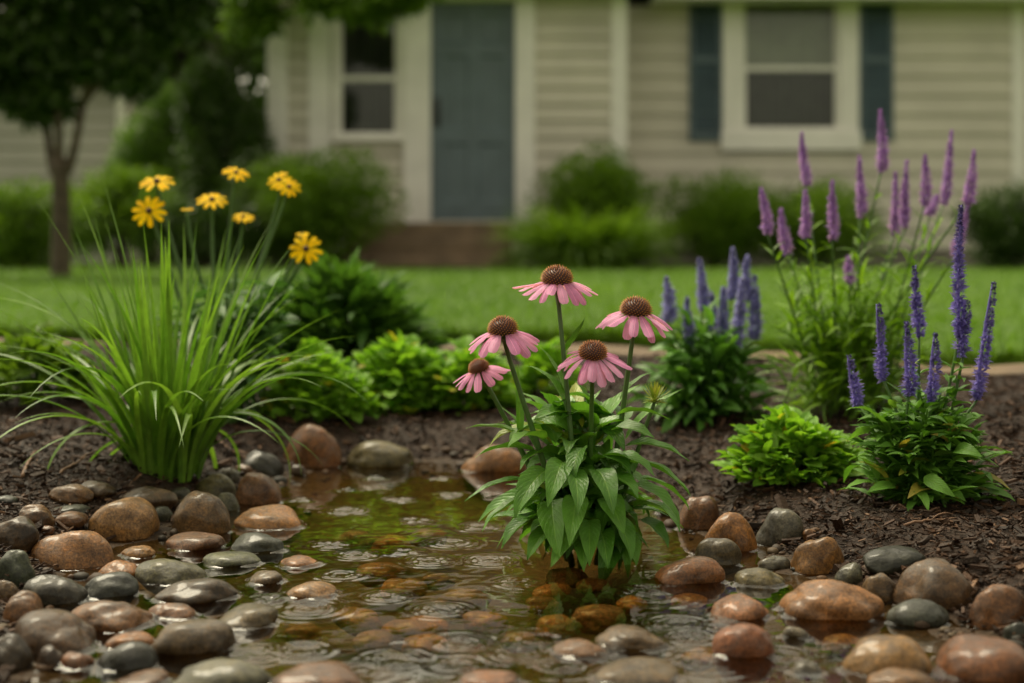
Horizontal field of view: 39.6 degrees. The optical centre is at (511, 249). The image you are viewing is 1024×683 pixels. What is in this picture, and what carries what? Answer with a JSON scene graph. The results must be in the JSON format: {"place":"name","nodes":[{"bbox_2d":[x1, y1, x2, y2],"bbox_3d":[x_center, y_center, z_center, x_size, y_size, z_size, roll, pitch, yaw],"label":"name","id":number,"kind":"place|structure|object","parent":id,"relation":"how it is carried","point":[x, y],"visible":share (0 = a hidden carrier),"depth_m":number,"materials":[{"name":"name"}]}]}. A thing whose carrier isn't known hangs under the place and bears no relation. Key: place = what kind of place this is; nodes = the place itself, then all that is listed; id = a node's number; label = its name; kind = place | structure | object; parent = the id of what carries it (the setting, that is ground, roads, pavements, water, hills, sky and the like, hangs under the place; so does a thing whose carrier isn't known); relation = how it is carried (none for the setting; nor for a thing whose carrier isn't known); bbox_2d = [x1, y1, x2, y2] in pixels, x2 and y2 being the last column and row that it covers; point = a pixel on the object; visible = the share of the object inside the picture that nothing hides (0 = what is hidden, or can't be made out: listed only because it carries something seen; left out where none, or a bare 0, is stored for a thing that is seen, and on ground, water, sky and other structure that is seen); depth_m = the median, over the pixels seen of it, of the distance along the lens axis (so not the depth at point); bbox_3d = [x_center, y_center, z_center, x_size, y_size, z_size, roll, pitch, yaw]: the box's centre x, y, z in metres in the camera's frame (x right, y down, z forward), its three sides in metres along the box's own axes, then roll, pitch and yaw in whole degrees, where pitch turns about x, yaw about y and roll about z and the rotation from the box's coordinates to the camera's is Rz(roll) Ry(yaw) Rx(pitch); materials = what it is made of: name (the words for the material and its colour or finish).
{"place":"outdoors","nodes":[
{"label":"outdoors","id":0,"kind":"place"},
{"bbox_2d":[11,461,1010,682],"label":"water","id":1,"kind":"structure","parent":0,"point":[421,573],"depth_m":1.48,"materials":[{"name":"liquid"}]},
{"bbox_2d":[286,581,335,597],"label":"river stone","id":2,"kind":"object","parent":1,"relation":"in","point":[313,589],"visible":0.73,"depth_m":1.50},
{"bbox_2d":[454,265,689,571],"bbox_3d":[0.088,0.202,1.726,0.273,0.372,0.281,0,0,45],"label":"coneflower plant","id":3,"kind":"object","parent":1,"relation":"on","point":[569,496],"visible":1,"depth_m":1.69,"materials":[{"name":"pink plant"}]},
{"bbox_2d":[595,624,665,648],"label":"river stone","id":4,"kind":"object","parent":1,"relation":"in","point":[628,636],"visible":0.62,"depth_m":1.30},
{"bbox_2d":[0,338,1023,682],"bbox_3d":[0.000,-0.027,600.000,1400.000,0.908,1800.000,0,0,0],"label":"ground","id":5,"kind":"structure","parent":0,"point":[454,444],"depth_m":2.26,"materials":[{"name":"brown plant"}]},
{"bbox_2d":[0,580,18,598],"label":"river stone","id":6,"kind":"object","parent":5,"relation":"on","point":[8,589],"visible":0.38,"depth_m":1.47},
{"bbox_2d":[0,633,32,669],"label":"river stone","id":7,"kind":"object","parent":5,"relation":"on","point":[15,649],"visible":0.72,"depth_m":1.24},
{"bbox_2d":[0,550,35,589],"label":"river stone","id":8,"kind":"object","parent":5,"relation":"on","point":[16,566],"visible":0.48,"depth_m":1.52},
{"bbox_2d":[0,516,39,553],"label":"river stone","id":9,"kind":"object","parent":5,"relation":"on","point":[19,533],"visible":0.77,"depth_m":1.64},
{"bbox_2d":[3,590,42,623],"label":"river stone","id":10,"kind":"object","parent":5,"relation":"on","point":[20,604],"visible":0.34,"depth_m":1.38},
{"bbox_2d":[19,504,54,526],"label":"river stone","id":11,"kind":"object","parent":5,"relation":"on","point":[34,513],"visible":0.73,"depth_m":1.74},
{"bbox_2d":[0,320,99,407],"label":"groundcover plant","id":12,"kind":"object","parent":5,"relation":"on","point":[14,371],"visible":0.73,"depth_m":2.63,"materials":[{"name":"green plant"}]},
{"bbox_2d":[37,645,63,665],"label":"river stone","id":13,"kind":"object","parent":5,"relation":"on","point":[50,655],"visible":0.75,"depth_m":1.24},
{"bbox_2d":[14,609,95,653],"bbox_3d":[-0.423,0.364,1.313,0.077,0.059,0.075,0,0,0],"label":"river stone","id":14,"kind":"object","parent":5,"relation":"on","point":[62,631],"visible":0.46,"depth_m":1.30,"materials":[{"name":"stone"}]},
{"bbox_2d":[23,575,88,604],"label":"river stone","id":15,"kind":"object","parent":5,"relation":"on","point":[50,589],"visible":0.5,"depth_m":1.47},
{"bbox_2d":[48,484,93,504],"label":"river stone","id":16,"kind":"object","parent":5,"relation":"on","point":[72,492],"visible":0.87,"depth_m":1.87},
{"bbox_2d":[55,511,87,528],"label":"river stone","id":17,"kind":"object","parent":5,"relation":"on","point":[76,519],"visible":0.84,"depth_m":1.78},
{"bbox_2d":[30,530,113,568],"bbox_3d":[-0.509,0.370,1.661,0.097,0.088,0.091,0,0,0],"label":"river stone","id":18,"kind":"object","parent":5,"relation":"on","point":[79,549],"visible":0.55,"depth_m":1.63,"materials":[{"name":"stone"}]},
{"bbox_2d":[54,504,90,512],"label":"river stone","id":19,"kind":"object","parent":5,"relation":"on","point":[82,508],"visible":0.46,"depth_m":1.84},
{"bbox_2d":[61,651,94,667],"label":"river stone","id":20,"kind":"object","parent":5,"relation":"on","point":[71,659],"visible":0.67,"depth_m":1.24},
{"bbox_2d":[81,480,115,499],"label":"river stone","id":21,"kind":"object","parent":5,"relation":"on","point":[99,489],"visible":0.71,"depth_m":1.91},
{"bbox_2d":[71,600,152,630],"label":"river stone","id":22,"kind":"object","parent":5,"relation":"on","point":[103,615],"visible":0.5,"depth_m":1.37,"materials":[{"name":"stone"}]},
{"bbox_2d":[85,571,138,597],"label":"river stone","id":23,"kind":"object","parent":5,"relation":"on","point":[114,584],"visible":0.5,"depth_m":1.50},
{"bbox_2d":[98,560,136,575],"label":"river stone","id":24,"kind":"object","parent":5,"relation":"on","point":[120,565],"visible":0.47,"depth_m":1.59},
{"bbox_2d":[88,497,159,540],"bbox_3d":[-0.501,0.370,1.819,0.094,0.103,0.083,0,0,0],"label":"river stone","id":25,"kind":"object","parent":5,"relation":"on","point":[130,518],"visible":0.58,"depth_m":1.79,"materials":[{"name":"stone"}]},
{"bbox_2d":[97,641,157,669],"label":"river stone","id":26,"kind":"object","parent":5,"relation":"on","point":[131,655],"visible":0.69,"depth_m":1.24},
{"bbox_2d":[105,631,153,647],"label":"river stone","id":27,"kind":"object","parent":5,"relation":"on","point":[122,638],"visible":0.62,"depth_m":1.31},
{"bbox_2d":[121,545,155,556],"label":"river stone","id":28,"kind":"object","parent":5,"relation":"on","point":[140,551],"visible":0.62,"depth_m":1.69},
{"bbox_2d":[119,669,168,682],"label":"river stone","id":29,"kind":"object","parent":5,"relation":"on","point":[151,676],"visible":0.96,"depth_m":1.20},
{"bbox_2d":[119,486,177,508],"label":"river stone","id":30,"kind":"object","parent":5,"relation":"on","point":[155,497],"visible":0.59,"depth_m":1.92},
{"bbox_2d":[155,506,172,521],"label":"river stone","id":31,"kind":"object","parent":5,"relation":"on","point":[164,513],"visible":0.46,"depth_m":1.90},
{"bbox_2d":[135,558,206,583],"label":"river stone","id":32,"kind":"object","parent":5,"relation":"on","point":[164,571],"visible":0.64,"depth_m":1.56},
{"bbox_2d":[148,603,195,617],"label":"river stone","id":33,"kind":"object","parent":5,"relation":"on","point":[177,610],"visible":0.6,"depth_m":1.41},
{"bbox_2d":[0,177,362,486],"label":"tall grass","id":34,"kind":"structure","parent":5,"relation":"on","point":[171,432],"depth_m":2.06,"materials":[{"name":"plant"}]},
{"bbox_2d":[152,619,234,654],"bbox_3d":[-0.293,0.365,1.310,0.074,0.048,0.065,0,0,0],"label":"river stone","id":35,"kind":"object","parent":5,"relation":"on","point":[194,636],"visible":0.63,"depth_m":1.29,"materials":[{"name":"stone"}]},
{"bbox_2d":[166,531,224,549],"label":"river stone","id":36,"kind":"object","parent":5,"relation":"on","point":[192,540],"visible":0.65,"depth_m":1.74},
{"bbox_2d":[154,578,237,603],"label":"river stone","id":37,"kind":"object","parent":5,"relation":"on","point":[198,591],"visible":0.56,"depth_m":1.48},
{"bbox_2d":[171,491,230,533],"bbox_3d":[-0.404,0.361,1.848,0.078,0.094,0.061,0,0,0],"label":"river stone","id":38,"kind":"object","parent":5,"relation":"on","point":[198,511],"visible":0.49,"depth_m":1.83,"materials":[{"name":"stone"}]},
{"bbox_2d":[194,473,235,495],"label":"river stone","id":39,"kind":"object","parent":5,"relation":"on","point":[216,484],"visible":0.45,"depth_m":2.08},
{"bbox_2d":[173,658,271,682],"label":"river stone","id":40,"kind":"object","parent":5,"relation":"on","point":[222,670],"visible":1,"depth_m":1.18,"materials":[{"name":"stone"}]},
{"bbox_2d":[132,167,322,423],"bbox_3d":[-0.521,0.081,2.611,0.315,0.472,0.286,0,0,-34],"label":"black eyed susan plant","id":41,"kind":"object","parent":5,"relation":"on","point":[266,330],"visible":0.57,"depth_m":2.60,"materials":[{"name":"yellow plant"}]},
{"bbox_2d":[218,492,239,510],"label":"river stone","id":42,"kind":"object","parent":5,"relation":"on","point":[229,501],"visible":0.32,"depth_m":1.99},
{"bbox_2d":[203,551,260,566],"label":"river stone","id":43,"kind":"object","parent":5,"relation":"on","point":[229,558],"visible":0.68,"depth_m":1.65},
{"bbox_2d":[219,603,277,627],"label":"river stone","id":44,"kind":"object","parent":5,"relation":"on","point":[245,615],"visible":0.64,"depth_m":1.38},
{"bbox_2d":[230,532,283,551],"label":"river stone","id":45,"kind":"object","parent":5,"relation":"on","point":[253,542],"visible":0.54,"depth_m":1.72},
{"bbox_2d":[235,472,281,504],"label":"river stone","id":46,"kind":"object","parent":5,"relation":"on","point":[253,488],"visible":0.54,"depth_m":2.04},
{"bbox_2d":[243,450,283,475],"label":"river stone","id":47,"kind":"object","parent":5,"relation":"on","point":[268,464],"visible":0.45,"depth_m":2.29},
{"bbox_2d":[250,570,282,583],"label":"river stone","id":48,"kind":"object","parent":5,"relation":"on","point":[265,577],"visible":0.68,"depth_m":1.56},
{"bbox_2d":[234,504,300,528],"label":"river stone","id":49,"kind":"object","parent":5,"relation":"on","point":[274,516],"visible":0.64,"depth_m":1.87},
{"bbox_2d":[281,555,315,566],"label":"river stone","id":50,"kind":"object","parent":5,"relation":"on","point":[297,560],"visible":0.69,"depth_m":1.65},
{"bbox_2d":[284,424,341,467],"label":"river stone","id":51,"kind":"object","parent":5,"relation":"on","point":[321,444],"visible":0.52,"depth_m":2.38,"materials":[{"name":"stone"}]},
{"bbox_2d":[273,661,360,682],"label":"river stone","id":52,"kind":"object","parent":5,"relation":"on","point":[326,672],"visible":1,"depth_m":1.19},
{"bbox_2d":[256,337,385,422],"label":"groundcover plant","id":53,"kind":"object","parent":5,"relation":"on","point":[349,402],"visible":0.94,"depth_m":2.60,"materials":[{"name":"green plant"}]},
{"bbox_2d":[261,246,455,369],"bbox_3d":[-0.380,0.141,3.406,0.541,0.326,0.476,0,0,0],"label":"leafy clump","id":54,"kind":"object","parent":5,"relation":"on","point":[365,306],"visible":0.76,"depth_m":3.31,"materials":[{"name":"green plant"}]},
{"bbox_2d":[346,440,413,466],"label":"river stone","id":55,"kind":"object","parent":5,"relation":"on","point":[374,453],"visible":0.58,"depth_m":2.39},
{"bbox_2d":[352,329,465,415],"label":"groundcover plant","id":56,"kind":"object","parent":5,"relation":"on","point":[393,365],"visible":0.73,"depth_m":2.75,"materials":[{"name":"green plant"}]},
{"bbox_2d":[343,222,511,268],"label":"front steps","id":57,"kind":"structure","parent":5,"relation":"on","point":[429,243],"depth_m":14.05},
{"bbox_2d":[404,335,515,414],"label":"groundcover plant","id":58,"kind":"object","parent":5,"relation":"on","point":[458,361],"visible":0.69,"depth_m":2.73,"materials":[{"name":"green plant"}]},
{"bbox_2d":[460,669,517,682],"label":"river stone","id":59,"kind":"object","parent":5,"relation":"on","point":[490,676],"visible":1,"depth_m":1.20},
{"bbox_2d":[461,445,526,471],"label":"river stone","id":60,"kind":"object","parent":5,"relation":"on","point":[505,459],"visible":0.5,"depth_m":2.33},
{"bbox_2d":[509,336,589,397],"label":"groundcover plant","id":61,"kind":"object","parent":5,"relation":"on","point":[535,379],"visible":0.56,"depth_m":2.94,"materials":[{"name":"green plant"}]},
{"bbox_2d":[553,638,605,655],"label":"river stone","id":62,"kind":"object","parent":5,"relation":"on","point":[580,647],"visible":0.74,"depth_m":1.28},
{"bbox_2d":[595,656,677,681],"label":"river stone","id":63,"kind":"object","parent":5,"relation":"on","point":[640,669],"visible":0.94,"depth_m":1.21,"materials":[{"name":"stone"}]},
{"bbox_2d":[655,556,724,584],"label":"river stone","id":64,"kind":"object","parent":5,"relation":"on","point":[696,570],"visible":0.69,"depth_m":1.55,"materials":[{"name":"stone"}]},
{"bbox_2d":[680,496,719,529],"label":"river stone","id":65,"kind":"object","parent":5,"relation":"on","point":[702,512],"visible":0.54,"depth_m":1.86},
{"bbox_2d":[620,246,788,432],"bbox_3d":[0.346,0.164,2.564,0.299,0.341,0.247,0,0,0],"label":"salvia plant","id":66,"kind":"object","parent":5,"relation":"on","point":[704,364],"visible":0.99,"depth_m":2.54,"materials":[{"name":"green plant"}]},
{"bbox_2d":[695,538,741,564],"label":"river stone","id":67,"kind":"object","parent":5,"relation":"on","point":[723,551],"visible":0.43,"depth_m":1.65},
{"bbox_2d":[705,512,757,550],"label":"river stone","id":68,"kind":"object","parent":5,"relation":"on","point":[736,528],"visible":0.45,"depth_m":1.73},
{"bbox_2d":[711,593,768,619],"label":"river stone","id":69,"kind":"object","parent":5,"relation":"on","point":[738,606],"visible":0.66,"depth_m":1.41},
{"bbox_2d":[712,623,774,657],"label":"river stone","id":70,"kind":"object","parent":5,"relation":"on","point":[744,640],"visible":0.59,"depth_m":1.27,"materials":[{"name":"stone"}]},
{"bbox_2d":[734,567,784,585],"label":"river stone","id":71,"kind":"object","parent":5,"relation":"on","point":[760,576],"visible":0.68,"depth_m":1.55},
{"bbox_2d":[758,555,790,568],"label":"river stone","id":72,"kind":"object","parent":5,"relation":"on","point":[775,562],"visible":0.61,"depth_m":1.63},
{"bbox_2d":[756,508,803,545],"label":"river stone","id":73,"kind":"object","parent":5,"relation":"on","point":[778,524],"visible":0.48,"depth_m":1.75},
{"bbox_2d":[710,402,864,487],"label":"groundcover plant","id":74,"kind":"object","parent":5,"relation":"on","point":[782,441],"visible":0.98,"depth_m":1.95,"materials":[{"name":"green plant"}]},
{"bbox_2d":[790,537,844,573],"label":"river stone","id":75,"kind":"object","parent":5,"relation":"on","point":[823,555],"visible":0.48,"depth_m":1.60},
{"bbox_2d":[779,579,884,620],"bbox_3d":[0.324,0.365,1.440,0.103,0.066,0.089,0,0,0],"label":"river stone","id":76,"kind":"object","parent":5,"relation":"on","point":[824,599],"visible":0.63,"depth_m":1.41,"materials":[{"name":"stone"}]},
{"bbox_2d":[834,562,862,585],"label":"river stone","id":77,"kind":"object","parent":5,"relation":"on","point":[850,573],"visible":0.43,"depth_m":1.54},
{"bbox_2d":[727,109,978,422],"bbox_3d":[0.598,0.038,2.561,0.451,0.589,0.380,0,0,0],"label":"blazing star plant","id":78,"kind":"object","parent":5,"relation":"on","point":[830,382],"visible":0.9,"depth_m":2.54,"materials":[{"name":"green plant"}]},
{"bbox_2d":[862,573,895,600],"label":"river stone","id":79,"kind":"object","parent":5,"relation":"on","point":[882,586],"visible":0.43,"depth_m":1.48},
{"bbox_2d":[842,634,932,674],"bbox_3d":[0.327,0.366,1.240,0.077,0.059,0.057,0,0,0],"label":"river stone","id":80,"kind":"object","parent":5,"relation":"on","point":[869,655],"visible":0.83,"depth_m":1.22,"materials":[{"name":"stone"}]},
{"bbox_2d":[863,545,925,576],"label":"river stone","id":81,"kind":"object","parent":5,"relation":"on","point":[888,560],"visible":0.73,"depth_m":1.55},
{"bbox_2d":[867,667,933,682],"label":"river stone","id":82,"kind":"object","parent":5,"relation":"on","point":[894,675],"visible":1,"depth_m":1.19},
{"bbox_2d":[886,598,949,625],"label":"river stone","id":83,"kind":"object","parent":5,"relation":"on","point":[910,612],"visible":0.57,"depth_m":1.38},
{"bbox_2d":[837,203,1014,510],"bbox_3d":[0.524,0.142,1.809,0.219,0.406,0.194,0,0,16],"label":"veronica plant","id":84,"kind":"object","parent":5,"relation":"on","point":[929,453],"visible":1,"depth_m":1.79,"materials":[{"name":"green plant"}]},
{"bbox_2d":[892,557,973,611],"bbox_3d":[0.434,0.366,1.460,0.082,0.096,0.069,0,0,0],"label":"river stone","id":85,"kind":"object","parent":5,"relation":"on","point":[945,584],"visible":0.5,"depth_m":1.44,"materials":[{"name":"stone"}]},
{"bbox_2d":[936,634,1023,682],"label":"river stone","id":86,"kind":"object","parent":5,"relation":"on","point":[974,657],"visible":0.94,"depth_m":1.21,"materials":[{"name":"stone"}]},
{"bbox_2d":[968,584,1023,629],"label":"river stone","id":87,"kind":"object","parent":5,"relation":"on","point":[995,604],"visible":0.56,"depth_m":1.36,"materials":[{"name":"stone"}]},
{"bbox_2d":[1003,622,1023,638],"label":"river stone","id":88,"kind":"object","parent":5,"relation":"on","point":[1015,628],"visible":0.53,"depth_m":1.33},
{"bbox_2d":[0,253,1023,365],"bbox_3d":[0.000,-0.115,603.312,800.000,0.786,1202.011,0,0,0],"label":"lawn","id":89,"kind":"structure","parent":0,"point":[966,362],"depth_m":7.01,"materials":[{"name":"plant"}]},
{"bbox_2d":[0,175,111,270],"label":"shrub","id":90,"kind":"object","parent":89,"relation":"on","point":[21,230],"visible":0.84,"depth_m":12.89,"materials":[{"name":"green plant"}]},
{"bbox_2d":[0,0,226,277],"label":"dark tree","id":91,"kind":"object","parent":89,"relation":"on","point":[50,50],"visible":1,"depth_m":10.29,"materials":[{"name":"green plant"}]},
{"bbox_2d":[51,162,182,268],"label":"shrub","id":92,"kind":"object","parent":89,"relation":"on","point":[126,194],"visible":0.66,"depth_m":13.50,"materials":[{"name":"green plant"}]},
{"bbox_2d":[0,7,237,261],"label":"neighbour house","id":93,"kind":"structure","parent":89,"relation":"on","point":[22,156],"depth_m":19.48,"materials":[{"name":"grey"}]},
{"bbox_2d":[101,79,194,264],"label":"tall shrub","id":94,"kind":"object","parent":89,"relation":"on","point":[151,142],"visible":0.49,"depth_m":16.32,"materials":[{"name":"green plant"}]},
{"bbox_2d":[134,196,265,269],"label":"shrub","id":95,"kind":"object","parent":89,"relation":"on","point":[199,215],"visible":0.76,"depth_m":13.05,"materials":[{"name":"green plant"}]},
{"bbox_2d":[160,34,266,158],"bbox_3d":[-6.325,-3.084,24.775,5.122,6.727,4.406,0,0,20],"label":"leafy tree","id":96,"kind":"object","parent":89,"relation":"on","point":[257,55],"visible":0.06,"depth_m":24.84,"materials":[{"name":"green plant"}]},
{"bbox_2d":[167,29,282,266],"bbox_3d":[-3.002,-1.066,15.027,1.223,2.688,1.202,0,0,0],"label":"tall shrub","id":97,"kind":"object","parent":89,"relation":"on","point":[216,129],"visible":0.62,"depth_m":14.84,"materials":[{"name":"green plant"}]},
{"bbox_2d":[208,145,295,268],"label":"shrub","id":98,"kind":"object","parent":89,"relation":"on","point":[244,196],"visible":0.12,"depth_m":13.79,"materials":[{"name":"green plant"}]},
{"bbox_2d":[235,144,410,267],"bbox_3d":[-1.826,-0.380,13.590,1.594,1.262,1.378,0,0,-25],"label":"shrub","id":99,"kind":"object","parent":89,"relation":"on","point":[317,208],"visible":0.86,"depth_m":13.37,"materials":[{"name":"green plant"}]},
{"bbox_2d":[204,0,445,65],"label":"leafy tree","id":100,"kind":"object","parent":89,"relation":"on","point":[246,20],"visible":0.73,"depth_m":14.09,"materials":[{"name":"green plant"}]},
{"bbox_2d":[475,198,697,270],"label":"mounding grass","id":101,"kind":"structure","parent":89,"relation":"on","point":[620,245],"depth_m":12.81,"materials":[{"name":"green plant"}]},
{"bbox_2d":[525,138,660,233],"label":"shrub","id":102,"kind":"object","parent":89,"relation":"on","point":[607,186],"visible":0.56,"depth_m":14.00,"materials":[{"name":"green plant"}]},
{"bbox_2d":[267,0,1023,266],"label":"house","id":103,"kind":"structure","parent":89,"relation":"on","point":[462,110],"depth_m":16.13,"materials":[{"name":"beige wood"}]},
{"bbox_2d":[330,11,404,141],"bbox_3d":[-1.534,-2.074,15.275,0.799,1.839,0.350,0,0,0],"label":"window","id":104,"kind":"structure","parent":103,"relation":"in","point":[367,68],"depth_m":15.40,"materials":[{"name":"white glass"}]},
{"bbox_2d":[431,2,514,220],"bbox_3d":[-0.417,-1.475,15.223,0.898,2.352,0.113,0,0,0],"label":"door","id":105,"kind":"structure","parent":103,"relation":"in","point":[473,43],"depth_m":15.23,"materials":[{"name":"blue wood"}]},
{"bbox_2d":[720,4,861,150],"bbox_3d":[3.167,-2.170,16.275,1.589,2.085,0.350,0,0,0],"label":"window","id":106,"kind":"structure","parent":103,"relation":"in","point":[788,70],"depth_m":16.27,"materials":[{"name":"white glass"}]},
{"bbox_2d":[645,163,802,267],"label":"shrub","id":107,"kind":"object","parent":89,"relation":"on","point":[718,231],"visible":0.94,"depth_m":14.35,"materials":[{"name":"green plant"}]},
{"bbox_2d":[742,175,901,267],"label":"shrub","id":108,"kind":"object","parent":89,"relation":"on","point":[846,209],"visible":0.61,"depth_m":14.32,"materials":[{"name":"green plant"}]},
{"bbox_2d":[946,176,1023,269],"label":"shrub","id":109,"kind":"object","parent":89,"relation":"on","point":[997,231],"visible":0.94,"depth_m":13.42,"materials":[{"name":"green plant"}]},
{"bbox_2d":[0,443,1023,682],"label":"shore gravel","id":110,"kind":"structure","parent":0,"point":[774,549],"depth_m":1.60,"materials":[{"name":"gravel"}]},
{"bbox_2d":[0,338,1023,374],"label":"garden path","id":111,"kind":"structure","parent":0,"point":[993,370],"depth_m":3.63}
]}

